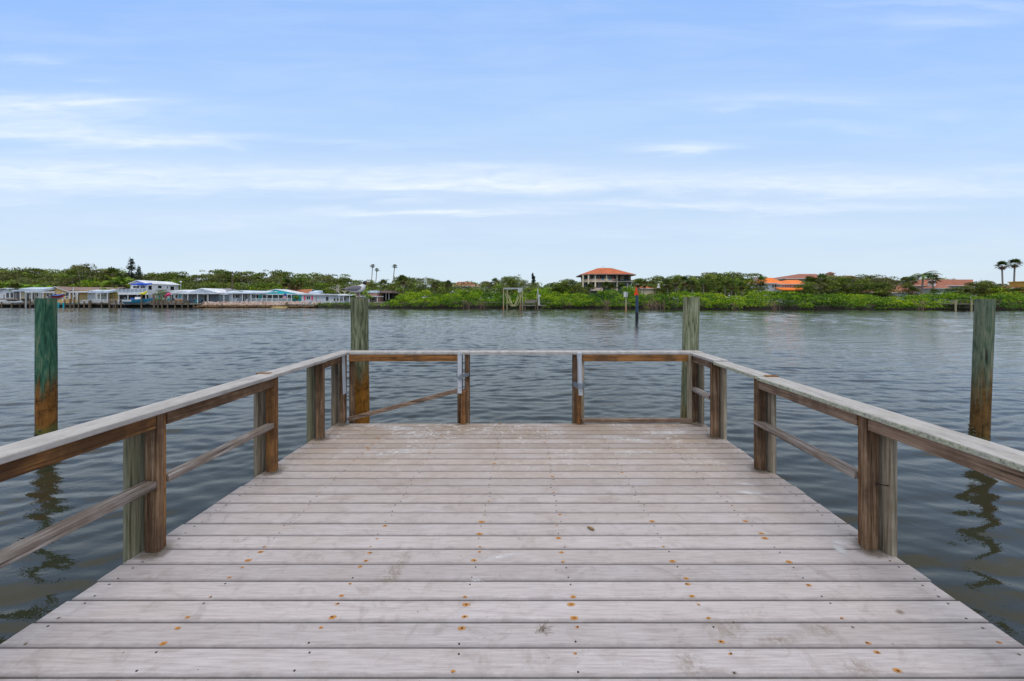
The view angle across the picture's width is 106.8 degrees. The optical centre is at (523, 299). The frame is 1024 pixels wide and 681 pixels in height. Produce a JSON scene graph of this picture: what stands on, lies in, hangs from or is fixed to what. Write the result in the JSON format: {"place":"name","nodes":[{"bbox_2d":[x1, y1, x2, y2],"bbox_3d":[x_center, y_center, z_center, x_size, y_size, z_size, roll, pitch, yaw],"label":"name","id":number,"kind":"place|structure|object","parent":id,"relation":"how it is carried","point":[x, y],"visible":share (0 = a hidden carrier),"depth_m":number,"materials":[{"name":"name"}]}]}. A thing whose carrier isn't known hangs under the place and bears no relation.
{"place":"outdoors","nodes":[
{"label":"outdoors","id":0,"kind":"place"},
{"bbox_2d":[0,307,1023,645],"bbox_3d":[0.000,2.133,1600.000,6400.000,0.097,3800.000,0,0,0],"label":"water","id":1,"kind":"structure","parent":0,"point":[960,533],"depth_m":8.90,"materials":[{"name":"grey liquid"}]},
{"bbox_2d":[25,291,54,307],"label":"lift","id":2,"kind":"object","parent":1,"relation":"in","point":[40,294],"visible":0.56,"depth_m":102.99,"materials":[{"name":"metal"}]},
{"bbox_2d":[33,298,57,435],"bbox_3d":[-6.785,2.051,5.401,0.230,4.153,0.230,0,0,0],"label":"wooden piling","id":3,"kind":"object","parent":1,"relation":"in","point":[46,377],"visible":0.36,"depth_m":5.33,"materials":[{"name":"wood"}]},
{"bbox_2d":[64,295,89,307],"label":"dock","id":4,"kind":"object","parent":1,"relation":"in","point":[84,302],"visible":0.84,"depth_m":102.80,"materials":[{"name":"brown wood"}]},
{"bbox_2d":[90,293,119,307],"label":"dock","id":5,"kind":"object","parent":1,"relation":"in","point":[99,301],"visible":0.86,"depth_m":103.02,"materials":[{"name":"grey wood"}]},
{"bbox_2d":[122,295,152,307],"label":"motor boat","id":6,"kind":"object","parent":1,"relation":"on","point":[136,300],"visible":0.94,"depth_m":102.43,"materials":[{"name":"blue"}]},
{"bbox_2d":[150,300,207,307],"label":"dock","id":7,"kind":"object","parent":1,"relation":"in","point":[163,302],"visible":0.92,"depth_m":102.52,"materials":[{"name":"brown wood"}]},
{"bbox_2d":[350,297,369,423],"bbox_3d":[-2.416,2.046,5.620,0.279,4.165,0.258,0,0,0],"label":"wooden piling","id":8,"kind":"object","parent":1,"relation":"in","point":[359,306],"visible":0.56,"depth_m":5.52,"materials":[{"name":"wood"}]},
{"bbox_2d":[341,281,368,292],"bbox_3d":[-2.470,-0.157,5.560,0.424,0.241,0.110,0,0,0],"label":"gull","id":9,"kind":"object","parent":8,"relation":"on","point":[358,288],"visible":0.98,"depth_m":5.53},
{"bbox_2d":[0,423,1023,680],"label":"wooden dock","id":10,"kind":"object","parent":1,"relation":"in","point":[342,551],"visible":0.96,"depth_m":2.25,"materials":[{"name":"wood"}]},
{"bbox_2d":[0,352,347,568],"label":"dock railing","id":11,"kind":"object","parent":10,"relation":"attached to","point":[140,432],"visible":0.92,"depth_m":2.52,"materials":[{"name":"brown wood"}]},
{"bbox_2d":[338,350,703,423],"bbox_3d":[-0.060,1.293,5.205,5.030,1.170,0.330,0,0,0],"label":"dock railing","id":12,"kind":"object","parent":10,"relation":"attached to","point":[579,357],"visible":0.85,"depth_m":5.19,"materials":[{"name":"orange wood"}]},
{"bbox_2d":[691,353,1023,556],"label":"dock railing","id":13,"kind":"object","parent":10,"relation":"attached to","point":[881,432],"visible":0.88,"depth_m":2.56,"materials":[{"name":"orange wood"}]},
{"bbox_2d":[503,288,522,309],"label":"lift","id":14,"kind":"object","parent":1,"relation":"in","point":[520,290],"visible":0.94,"depth_m":81.16,"materials":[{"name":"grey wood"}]},
{"bbox_2d":[521,289,545,309],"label":"dock","id":15,"kind":"object","parent":1,"relation":"in","point":[525,302],"visible":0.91,"depth_m":80.85,"materials":[{"name":"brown wood"}]},
{"bbox_2d":[634,286,638,319],"bbox_3d":[12.096,0.780,40.902,0.495,4.696,0.520,0,0,17],"label":"channel marker","id":16,"kind":"object","parent":1,"relation":"in","point":[636,293],"visible":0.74,"depth_m":40.68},
{"bbox_2d":[680,297,699,423],"bbox_3d":[2.421,2.042,5.619,0.337,4.172,0.235,0,0,0],"label":"wooden piling","id":17,"kind":"object","parent":1,"relation":"in","point":[690,325],"visible":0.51,"depth_m":5.54,"materials":[{"name":"wood"}]},
{"bbox_2d":[381,287,1023,309],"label":"mangroves","id":18,"kind":"object","parent":1,"relation":"on","point":[783,296],"visible":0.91,"depth_m":87.33,"materials":[{"name":"green plant"}]},
{"bbox_2d":[949,299,1000,309],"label":"dock","id":19,"kind":"object","parent":1,"relation":"in","point":[955,301],"visible":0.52,"depth_m":76.45,"materials":[{"name":"grey wood"}]},
{"bbox_2d":[967,299,995,440],"bbox_3d":[6.465,2.058,5.401,0.364,4.139,0.222,0,0,0],"label":"wooden piling","id":20,"kind":"object","parent":1,"relation":"in","point":[979,424],"visible":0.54,"depth_m":5.34,"materials":[{"name":"wood"}]},
{"bbox_2d":[0,0,1023,299],"label":"sky","id":21,"kind":"structure","parent":0,"point":[478,141],"materials":[{"name":"blue"}]},
{"bbox_2d":[103,300,1023,309],"bbox_3d":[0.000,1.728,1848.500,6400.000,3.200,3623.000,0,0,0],"label":"ground","id":22,"kind":"structure","parent":0,"point":[798,307],"depth_m":88.05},
{"bbox_2d":[0,288,28,300],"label":"cottage","id":23,"kind":"structure","parent":22,"relation":"on","point":[6,294],"depth_m":112.00,"materials":[{"name":"white"}]},
{"bbox_2d":[9,283,20,300],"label":"fan palm","id":24,"kind":"object","parent":22,"relation":"on","point":[13,286],"visible":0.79,"depth_m":111.72,"materials":[{"name":"green plant"}]},
{"bbox_2d":[0,271,30,285],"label":"tree","id":25,"kind":"object","parent":22,"relation":"on","point":[7,276],"visible":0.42,"depth_m":128.95,"materials":[{"name":"green plant"}]},
{"bbox_2d":[7,277,34,284],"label":"tree","id":26,"kind":"object","parent":22,"relation":"on","point":[22,280],"visible":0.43,"depth_m":121.81,"materials":[{"name":"green plant"}]},
{"bbox_2d":[0,270,52,282],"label":"tree","id":27,"kind":"object","parent":22,"relation":"on","point":[27,274],"visible":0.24,"depth_m":132.62,"materials":[{"name":"green plant"}]},
{"bbox_2d":[0,267,59,278],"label":"tree","id":28,"kind":"object","parent":22,"relation":"on","point":[42,270],"visible":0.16,"depth_m":142.13,"materials":[{"name":"green plant"}]},
{"bbox_2d":[11,287,55,302],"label":"cottage","id":29,"kind":"structure","parent":22,"relation":"on","point":[32,296],"depth_m":110.00,"materials":[{"name":"white"}]},
{"bbox_2d":[35,274,55,286],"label":"tree","id":30,"kind":"object","parent":22,"relation":"on","point":[47,276],"visible":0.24,"depth_m":132.85,"materials":[{"name":"green plant"}]},
{"bbox_2d":[52,273,94,286],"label":"tree","id":31,"kind":"object","parent":22,"relation":"on","point":[60,275],"visible":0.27,"depth_m":128.05,"materials":[{"name":"green plant"}]},
{"bbox_2d":[62,275,95,286],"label":"tree","id":32,"kind":"object","parent":22,"relation":"on","point":[78,278],"visible":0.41,"depth_m":124.98,"materials":[{"name":"green plant"}]},
{"bbox_2d":[52,263,107,286],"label":"tree","id":33,"kind":"object","parent":22,"relation":"on","point":[89,270],"visible":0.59,"depth_m":125.22,"materials":[{"name":"green plant"}]},
{"bbox_2d":[59,266,109,275],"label":"tree","id":34,"kind":"object","parent":22,"relation":"on","point":[67,270],"visible":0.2,"depth_m":133.47,"materials":[{"name":"green plant"}]},
{"bbox_2d":[68,278,103,286],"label":"tree","id":35,"kind":"object","parent":22,"relation":"on","point":[87,281],"visible":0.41,"depth_m":121.43,"materials":[{"name":"green plant"}]},
{"bbox_2d":[45,286,129,302],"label":"cottage","id":36,"kind":"structure","parent":22,"relation":"on","point":[88,293],"depth_m":110.30,"materials":[{"name":"white"}]},
{"bbox_2d":[0,301,192,306],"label":"seawall","id":37,"kind":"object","parent":22,"relation":"on","point":[67,305],"visible":0.16,"depth_m":105.01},
{"bbox_2d":[101,267,122,279],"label":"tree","id":38,"kind":"object","parent":22,"relation":"on","point":[111,271],"visible":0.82,"depth_m":130.16,"materials":[{"name":"green plant"}]},
{"bbox_2d":[99,275,135,286],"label":"tree","id":39,"kind":"object","parent":22,"relation":"on","point":[120,280],"visible":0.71,"depth_m":121.83,"materials":[{"name":"green plant"}]},
{"bbox_2d":[123,258,136,282],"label":"norfolk pine","id":40,"kind":"object","parent":22,"relation":"on","point":[131,267],"visible":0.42,"depth_m":133.77,"materials":[{"name":"green plant"}]},
{"bbox_2d":[118,280,179,301],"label":"house","id":41,"kind":"structure","parent":22,"relation":"on","point":[137,287],"depth_m":109.98,"materials":[{"name":"white"}]},
{"bbox_2d":[156,290,195,302],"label":"cottage","id":42,"kind":"structure","parent":22,"relation":"on","point":[175,294],"depth_m":108.95,"materials":[{"name":"white"}]},
{"bbox_2d":[166,271,189,282],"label":"tree","id":43,"kind":"object","parent":22,"relation":"on","point":[180,276],"visible":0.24,"depth_m":140.86,"materials":[{"name":"green plant"}]},
{"bbox_2d":[0,281,402,293],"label":"undergrowth","id":44,"kind":"object","parent":22,"relation":"on","point":[273,284],"visible":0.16,"depth_m":121.50,"materials":[{"name":"green plant"}]},
{"bbox_2d":[178,288,228,302],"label":"cottage","id":45,"kind":"structure","parent":22,"relation":"on","point":[208,294],"depth_m":110.50,"materials":[{"name":"white"}]},
{"bbox_2d":[211,272,231,287],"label":"tree","id":46,"kind":"object","parent":22,"relation":"on","point":[217,275],"visible":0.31,"depth_m":131.56,"materials":[{"name":"green plant"}]},
{"bbox_2d":[224,273,247,288],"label":"tree","id":47,"kind":"object","parent":22,"relation":"on","point":[235,276],"visible":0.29,"depth_m":131.41,"materials":[{"name":"green plant"}]},
{"bbox_2d":[233,276,253,283],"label":"tree","id":48,"kind":"object","parent":22,"relation":"on","point":[243,279],"visible":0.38,"depth_m":131.54,"materials":[{"name":"green plant"}]},
{"bbox_2d":[223,290,272,302],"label":"cottage","id":49,"kind":"structure","parent":22,"relation":"on","point":[242,295],"depth_m":107.94,"materials":[{"name":"white"}]},
{"bbox_2d":[194,301,320,307],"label":"rocks","id":50,"kind":"object","parent":22,"relation":"on","point":[247,304],"visible":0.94,"depth_m":102.53,"materials":[{"name":"stone"}]},
{"bbox_2d":[256,271,288,283],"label":"tree","id":51,"kind":"object","parent":22,"relation":"on","point":[265,275],"visible":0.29,"depth_m":140.88,"materials":[{"name":"green plant"}]},
{"bbox_2d":[261,275,286,287],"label":"tree","id":52,"kind":"object","parent":22,"relation":"on","point":[272,278],"visible":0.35,"depth_m":130.27,"materials":[{"name":"green plant"}]},
{"bbox_2d":[251,289,302,302],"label":"cottage","id":53,"kind":"structure","parent":22,"relation":"on","point":[275,295],"depth_m":109.97,"materials":[{"name":"white"}]},
{"bbox_2d":[287,289,323,293],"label":"cottage","id":54,"kind":"structure","parent":22,"relation":"on","point":[304,290],"depth_m":117.51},
{"bbox_2d":[299,291,322,300],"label":"cottage","id":55,"kind":"structure","parent":22,"relation":"on","point":[309,296],"depth_m":106.00,"materials":[{"name":"white"}]},
{"bbox_2d":[307,275,328,293],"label":"tree","id":56,"kind":"object","parent":22,"relation":"on","point":[317,279],"visible":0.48,"depth_m":128.50,"materials":[{"name":"green plant"}]},
{"bbox_2d":[313,294,355,302],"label":"cottage","id":57,"kind":"structure","parent":22,"relation":"on","point":[334,298],"depth_m":105.00,"materials":[{"name":"white"}]},
{"bbox_2d":[325,277,351,292],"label":"tree","id":58,"kind":"object","parent":22,"relation":"on","point":[338,280],"visible":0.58,"depth_m":133.39,"materials":[{"name":"green plant"}]},
{"bbox_2d":[314,302,386,307],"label":"rocks","id":59,"kind":"object","parent":22,"relation":"on","point":[332,303],"visible":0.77,"depth_m":99.14,"materials":[{"name":"grey stone"}]},
{"bbox_2d":[356,290,383,301],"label":"cottage","id":60,"kind":"structure","parent":22,"relation":"on","point":[377,295],"depth_m":107.00,"materials":[{"name":"white"}]},
{"bbox_2d":[380,291,399,301],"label":"open shelter","id":61,"kind":"object","parent":22,"relation":"on","point":[389,295],"visible":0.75,"depth_m":112.00,"materials":[{"name":"metal"}]},
{"bbox_2d":[398,274,407,292],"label":"fan palm","id":62,"kind":"object","parent":22,"relation":"on","point":[402,279],"visible":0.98,"depth_m":124.73,"materials":[{"name":"green plant"}]},
{"bbox_2d":[453,282,478,298],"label":"house","id":63,"kind":"structure","parent":22,"relation":"on","point":[471,286],"depth_m":150.00,"materials":[{"name":"pink paint"}]},
{"bbox_2d":[394,281,586,301],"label":"undergrowth","id":64,"kind":"object","parent":22,"relation":"on","point":[442,289],"visible":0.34,"depth_m":119.20,"materials":[{"name":"green plant"}]},
{"bbox_2d":[500,279,524,300],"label":"tree","id":65,"kind":"object","parent":22,"relation":"on","point":[514,282],"visible":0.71,"depth_m":119.42,"materials":[{"name":"green plant"}]},
{"bbox_2d":[546,282,566,301],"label":"tree","id":66,"kind":"object","parent":22,"relation":"on","point":[558,285],"visible":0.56,"depth_m":115.53,"materials":[{"name":"green plant"}]},
{"bbox_2d":[559,280,572,294],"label":"tree","id":67,"kind":"object","parent":22,"relation":"on","point":[563,283],"visible":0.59,"depth_m":117.18,"materials":[{"name":"green plant"}]},
{"bbox_2d":[559,279,587,293],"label":"tree","id":68,"kind":"object","parent":22,"relation":"on","point":[573,282],"visible":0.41,"depth_m":118.85,"materials":[{"name":"green plant"}]},
{"bbox_2d":[571,284,589,297],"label":"tree","id":69,"kind":"object","parent":22,"relation":"on","point":[580,288],"visible":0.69,"depth_m":103.31,"materials":[{"name":"green plant"}]},
{"bbox_2d":[576,268,635,301],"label":"mansion","id":70,"kind":"structure","parent":22,"relation":"on","point":[597,277],"depth_m":134.92,"materials":[{"name":"beige paint"}]},
{"bbox_2d":[634,286,660,298],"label":"house","id":71,"kind":"structure","parent":22,"relation":"on","point":[647,290],"depth_m":118.00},
{"bbox_2d":[647,277,662,288],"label":"tree","id":72,"kind":"object","parent":22,"relation":"on","point":[650,282],"visible":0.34,"depth_m":165.69,"materials":[{"name":"green plant"}]},
{"bbox_2d":[654,282,672,298],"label":"tree","id":73,"kind":"object","parent":22,"relation":"on","point":[664,290],"visible":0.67,"depth_m":113.86,"materials":[{"name":"green plant"}]},
{"bbox_2d":[679,276,690,294],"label":"fan palm","id":74,"kind":"object","parent":22,"relation":"on","point":[683,278],"visible":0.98,"depth_m":109.31,"materials":[{"name":"green plant"}]},
{"bbox_2d":[674,277,701,294],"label":"tree","id":75,"kind":"object","parent":22,"relation":"on","point":[696,287],"visible":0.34,"depth_m":115.59,"materials":[{"name":"green plant"}]},
{"bbox_2d":[385,299,1021,309],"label":"mangrove roots","id":76,"kind":"object","parent":22,"relation":"on","point":[774,305],"visible":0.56,"depth_m":84.42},
{"bbox_2d":[694,274,717,297],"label":"tree","id":77,"kind":"object","parent":22,"relation":"on","point":[709,285],"visible":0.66,"depth_m":117.93,"materials":[{"name":"green plant"}]},
{"bbox_2d":[705,274,728,293],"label":"tree","id":78,"kind":"object","parent":22,"relation":"on","point":[720,279],"visible":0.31,"depth_m":136.29,"materials":[{"name":"green plant"}]},
{"bbox_2d":[700,272,741,281],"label":"tree","id":79,"kind":"object","parent":22,"relation":"on","point":[734,274],"visible":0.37,"depth_m":163.84,"materials":[{"name":"green plant"}]},
{"bbox_2d":[718,278,744,296],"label":"tree","id":80,"kind":"object","parent":22,"relation":"on","point":[735,291],"visible":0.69,"depth_m":129.14,"materials":[{"name":"green plant"}]},
{"bbox_2d":[745,280,768,297],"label":"tree","id":81,"kind":"object","parent":22,"relation":"on","point":[753,284],"visible":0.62,"depth_m":103.03,"materials":[{"name":"green plant"}]},
{"bbox_2d":[755,279,781,301],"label":"house","id":82,"kind":"structure","parent":22,"relation":"on","point":[771,283],"depth_m":112.00,"materials":[{"name":"orange"}]},
{"bbox_2d":[774,280,803,301],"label":"house","id":83,"kind":"structure","parent":22,"relation":"on","point":[787,285],"depth_m":109.82,"materials":[{"name":"orange"}]},
{"bbox_2d":[774,272,835,301],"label":"mansion","id":84,"kind":"structure","parent":22,"relation":"on","point":[800,277],"depth_m":130.82,"materials":[{"name":"orange tile"}]},
{"bbox_2d":[795,282,818,297],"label":"tree","id":85,"kind":"object","parent":22,"relation":"on","point":[806,285],"visible":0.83,"depth_m":102.11,"materials":[{"name":"green plant"}]},
{"bbox_2d":[802,275,818,293],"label":"fan palm","id":86,"kind":"object","parent":22,"relation":"on","point":[810,278],"visible":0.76,"depth_m":103.38,"materials":[{"name":"green plant"}]},
{"bbox_2d":[808,280,831,296],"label":"tree","id":87,"kind":"object","parent":22,"relation":"on","point":[822,285],"visible":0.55,"depth_m":102.78,"materials":[{"name":"green plant"}]},
{"bbox_2d":[631,281,1012,300],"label":"undergrowth","id":88,"kind":"object","parent":22,"relation":"on","point":[744,290],"visible":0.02,"depth_m":142.05,"materials":[{"name":"green plant"}]},
{"bbox_2d":[816,279,845,299],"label":"tree","id":89,"kind":"object","parent":22,"relation":"on","point":[827,292],"visible":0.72,"depth_m":102.67,"materials":[{"name":"green plant"}]},
{"bbox_2d":[818,275,850,294],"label":"tree","id":90,"kind":"object","parent":22,"relation":"on","point":[841,281],"visible":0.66,"depth_m":104.12,"materials":[{"name":"green plant"}]},
{"bbox_2d":[826,274,867,294],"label":"tree","id":91,"kind":"object","parent":22,"relation":"on","point":[852,277],"visible":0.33,"depth_m":106.18,"materials":[{"name":"green plant"}]},
{"bbox_2d":[843,278,874,298],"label":"tree","id":92,"kind":"object","parent":22,"relation":"on","point":[860,283],"visible":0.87,"depth_m":103.93,"materials":[{"name":"green plant"}]},
{"bbox_2d":[847,274,897,293],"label":"tree","id":93,"kind":"object","parent":22,"relation":"on","point":[871,277],"visible":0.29,"depth_m":110.80,"materials":[{"name":"green plant"}]},
{"bbox_2d":[861,281,899,296],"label":"tree","id":94,"kind":"object","parent":22,"relation":"on","point":[882,291],"visible":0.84,"depth_m":100.70,"materials":[{"name":"green plant"}]},
{"bbox_2d":[870,276,903,286],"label":"tree","id":95,"kind":"object","parent":22,"relation":"on","point":[897,282],"visible":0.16,"depth_m":112.73,"materials":[{"name":"green plant"}]},
{"bbox_2d":[876,283,901,297],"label":"tree","id":96,"kind":"object","parent":22,"relation":"on","point":[889,295],"visible":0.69,"depth_m":100.05,"materials":[{"name":"green plant"}]},
{"bbox_2d":[879,285,914,301],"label":"house","id":97,"kind":"structure","parent":22,"relation":"on","point":[900,288],"depth_m":108.00,"materials":[{"name":"grey tile"}]},
{"bbox_2d":[899,282,920,295],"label":"tree","id":98,"kind":"object","parent":22,"relation":"on","point":[907,285],"visible":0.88,"depth_m":100.54,"materials":[{"name":"green plant"}]},
{"bbox_2d":[907,271,939,300],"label":"coconut palm","id":99,"kind":"object","parent":22,"relation":"on","point":[923,275],"visible":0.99,"depth_m":107.64,"materials":[{"name":"green plant"}]},
{"bbox_2d":[916,284,948,301],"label":"house","id":100,"kind":"structure","parent":22,"relation":"on","point":[926,289],"depth_m":114.56,"materials":[{"name":"red tile"}]},
{"bbox_2d":[925,273,940,288],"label":"fan palm","id":101,"kind":"object","parent":22,"relation":"on","point":[932,282],"visible":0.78,"depth_m":111.67,"materials":[{"name":"green plant"}]},
{"bbox_2d":[895,279,972,301],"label":"house","id":102,"kind":"structure","parent":22,"relation":"on","point":[953,283],"depth_m":118.82,"materials":[{"name":"red tile"}]},
{"bbox_2d":[939,287,970,298],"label":"tree","id":103,"kind":"object","parent":22,"relation":"on","point":[952,289],"visible":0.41,"depth_m":99.01,"materials":[{"name":"green plant"}]},
{"bbox_2d":[962,281,1002,298],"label":"tree","id":104,"kind":"object","parent":22,"relation":"on","point":[982,291],"visible":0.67,"depth_m":105.49,"materials":[{"name":"green plant"}]},
{"bbox_2d":[973,280,1013,295],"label":"tree","id":105,"kind":"object","parent":22,"relation":"on","point":[994,283],"visible":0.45,"depth_m":107.02,"materials":[{"name":"green plant"}]},
{"bbox_2d":[994,261,1010,283],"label":"fan palm","id":106,"kind":"object","parent":22,"relation":"on","point":[999,266],"visible":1,"depth_m":117.88,"materials":[{"name":"green plant"}]},
{"bbox_2d":[989,281,1023,301],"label":"house","id":107,"kind":"structure","parent":22,"relation":"on","point":[1015,284],"depth_m":108.14,"materials":[{"name":"brown tile"}]},
{"bbox_2d":[1002,287,1023,301],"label":"tree","id":108,"kind":"object","parent":22,"relation":"on","point":[1012,290],"visible":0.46,"depth_m":99.67,"materials":[{"name":"green plant"}]},
{"bbox_2d":[1006,258,1023,281],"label":"fan palm","id":109,"kind":"object","parent":22,"relation":"on","point":[1015,265],"visible":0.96,"depth_m":117.78,"materials":[{"name":"green plant"}]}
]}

